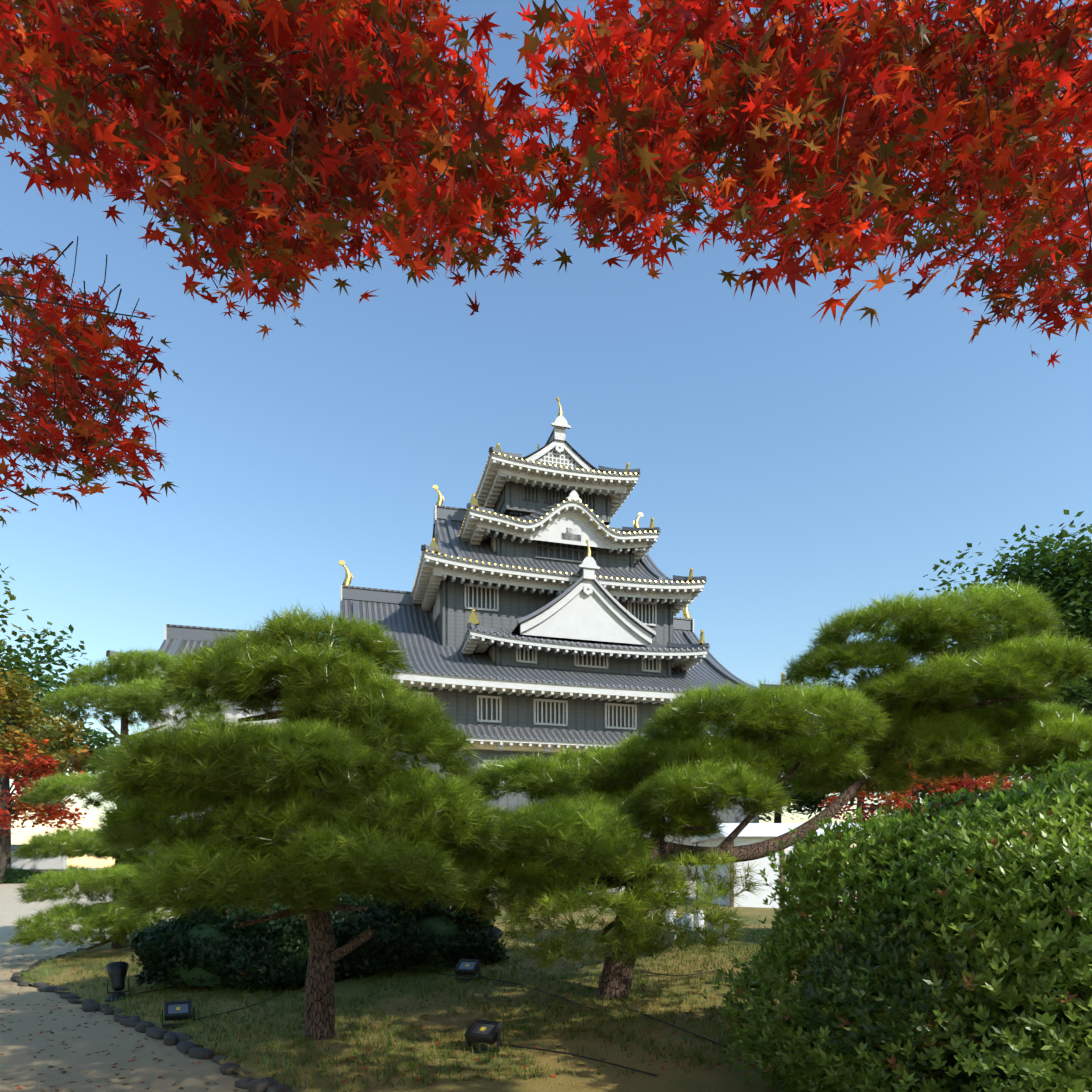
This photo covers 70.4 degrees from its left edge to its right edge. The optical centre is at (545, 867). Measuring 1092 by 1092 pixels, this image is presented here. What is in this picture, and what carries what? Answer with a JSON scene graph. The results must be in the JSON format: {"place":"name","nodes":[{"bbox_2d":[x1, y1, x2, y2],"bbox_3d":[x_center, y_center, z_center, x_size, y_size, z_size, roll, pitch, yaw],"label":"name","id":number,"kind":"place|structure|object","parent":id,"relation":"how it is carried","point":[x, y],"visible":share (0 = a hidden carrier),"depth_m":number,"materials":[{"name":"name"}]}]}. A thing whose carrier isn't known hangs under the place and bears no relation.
{"place":"outdoors","nodes":[
{"label":"outdoors","id":0,"kind":"place"},
{"bbox_2d":[0,868,860,1091],"bbox_3d":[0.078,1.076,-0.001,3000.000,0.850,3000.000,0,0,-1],"label":"ground","id":1,"kind":"structure","parent":0,"point":[16,1056],"depth_m":6.48,"materials":[{"name":"grey stone"}]},
{"bbox_2d":[11,844,66,871],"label":"perimeter wall","id":2,"kind":"structure","parent":1,"relation":"on","point":[55,863],"depth_m":60.48,"materials":[{"name":"white paint"}]},
{"bbox_2d":[10,946,294,1091],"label":"path edging stones","id":3,"kind":"object","parent":1,"relation":"on","point":[189,1048],"visible":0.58,"depth_m":6.72,"materials":[{"name":"grey stone"}]},
{"bbox_2d":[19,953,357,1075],"bbox_3d":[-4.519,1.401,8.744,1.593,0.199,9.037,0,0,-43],"label":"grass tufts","id":4,"kind":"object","parent":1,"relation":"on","point":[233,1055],"visible":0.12,"depth_m":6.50,"materials":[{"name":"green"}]},
{"bbox_2d":[11,897,855,1091],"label":"lawn mound","id":5,"kind":"object","parent":1,"relation":"on","point":[700,1080],"visible":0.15,"depth_m":6.32,"materials":[{"name":"green plant"}]},
{"bbox_2d":[104,961,128,1001],"bbox_3d":[-4.638,1.222,8.375,0.260,0.413,0.309,0,0,-36],"label":"spotlight","id":6,"kind":"object","parent":5,"relation":"on","point":[117,972],"visible":0.92,"depth_m":8.31,"materials":[{"name":"black metal"}]},
{"bbox_2d":[162,1000,193,1028],"bbox_3d":[-3.362,1.349,7.069,0.269,0.240,0.200,0,0,-26],"label":"flood light","id":7,"kind":"object","parent":5,"relation":"on","point":[175,1010],"visible":0.85,"depth_m":7.03,"materials":[{"name":"black metal"}]},
{"bbox_2d":[0,913,834,1091],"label":"fallen leaves","id":8,"kind":"object","parent":5,"relation":"on","point":[418,1079],"visible":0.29,"depth_m":6.36,"materials":[{"name":"brown plant"}]},
{"bbox_2d":[127,969,726,1075],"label":"power cables","id":9,"kind":"object","parent":5,"relation":"on","point":[531,1047],"visible":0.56,"depth_m":6.32,"materials":[{"name":"black plastic"}]},
{"bbox_2d":[454,959,480,981],"bbox_3d":[-0.809,1.075,7.996,0.269,0.238,0.200,0,0,19],"label":"flood light","id":10,"kind":"object","parent":5,"relation":"on","point":[469,967],"visible":0.98,"depth_m":7.96,"materials":[{"name":"black metal"}]},
{"bbox_2d":[464,1019,502,1053],"bbox_3d":[-0.452,1.238,5.617,0.269,0.233,0.200,0,0,29],"label":"flood light","id":11,"kind":"object","parent":5,"relation":"on","point":[487,1032],"visible":0.94,"depth_m":5.58,"materials":[{"name":"black metal"}]},
{"bbox_2d":[486,926,502,958],"bbox_3d":[-0.652,0.899,9.179,0.260,0.412,0.322,0,0,24],"label":"hooded spotlight","id":12,"kind":"object","parent":5,"relation":"on","point":[497,930],"visible":0.06,"depth_m":9.15,"materials":[{"name":"black metal"}]},
{"bbox_2d":[3,577,1091,976],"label":"pine needles","id":13,"kind":"object","parent":5,"relation":"on","point":[373,817],"visible":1,"depth_m":6.39,"materials":[{"name":"green plant"}]},
{"bbox_2d":[86,662,1022,1040],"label":"pine trunks","id":14,"kind":"object","parent":5,"relation":"on","point":[320,998],"visible":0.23,"depth_m":6.83,"materials":[{"name":"brown plant"}]},
{"bbox_2d":[667,910,735,943],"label":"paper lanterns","id":15,"kind":"object","parent":5,"relation":"on","point":[691,921],"visible":0.23,"depth_m":11.32,"materials":[{"name":"white paper"}]},
{"bbox_2d":[106,397,800,880],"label":"castle keep","id":16,"kind":"structure","parent":1,"relation":"on","point":[540,607],"depth_m":38.57,"materials":[{"name":"tile"}]},
{"bbox_2d":[0,509,1091,883],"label":"tree","id":17,"kind":"object","parent":1,"relation":"on","point":[1066,579],"depth_m":33.96,"materials":[{"name":"green plant"}]},
{"bbox_2d":[1,738,1091,1091],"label":"shrub","id":18,"kind":"object","parent":1,"relation":"on","point":[436,924],"visible":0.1,"depth_m":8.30,"materials":[{"name":"green plant"}]},
{"bbox_2d":[690,823,859,907],"bbox_3d":[6.423,0.021,21.085,4.150,2.450,4.400,0,0,-1],"label":"event tent","id":19,"kind":"object","parent":1,"relation":"on","point":[751,833],"visible":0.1,"depth_m":19.07,"materials":[{"name":"white fabric"}]},
{"bbox_2d":[0,0,1091,527],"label":"maple","id":20,"kind":"object","parent":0,"point":[166,144],"depth_m":2.39,"materials":[{"name":"red plant"}]},
{"bbox_2d":[0,0,1091,867],"label":"sky","id":21,"kind":"structure","parent":0,"point":[799,465],"materials":[{"name":"blue"}]}
]}

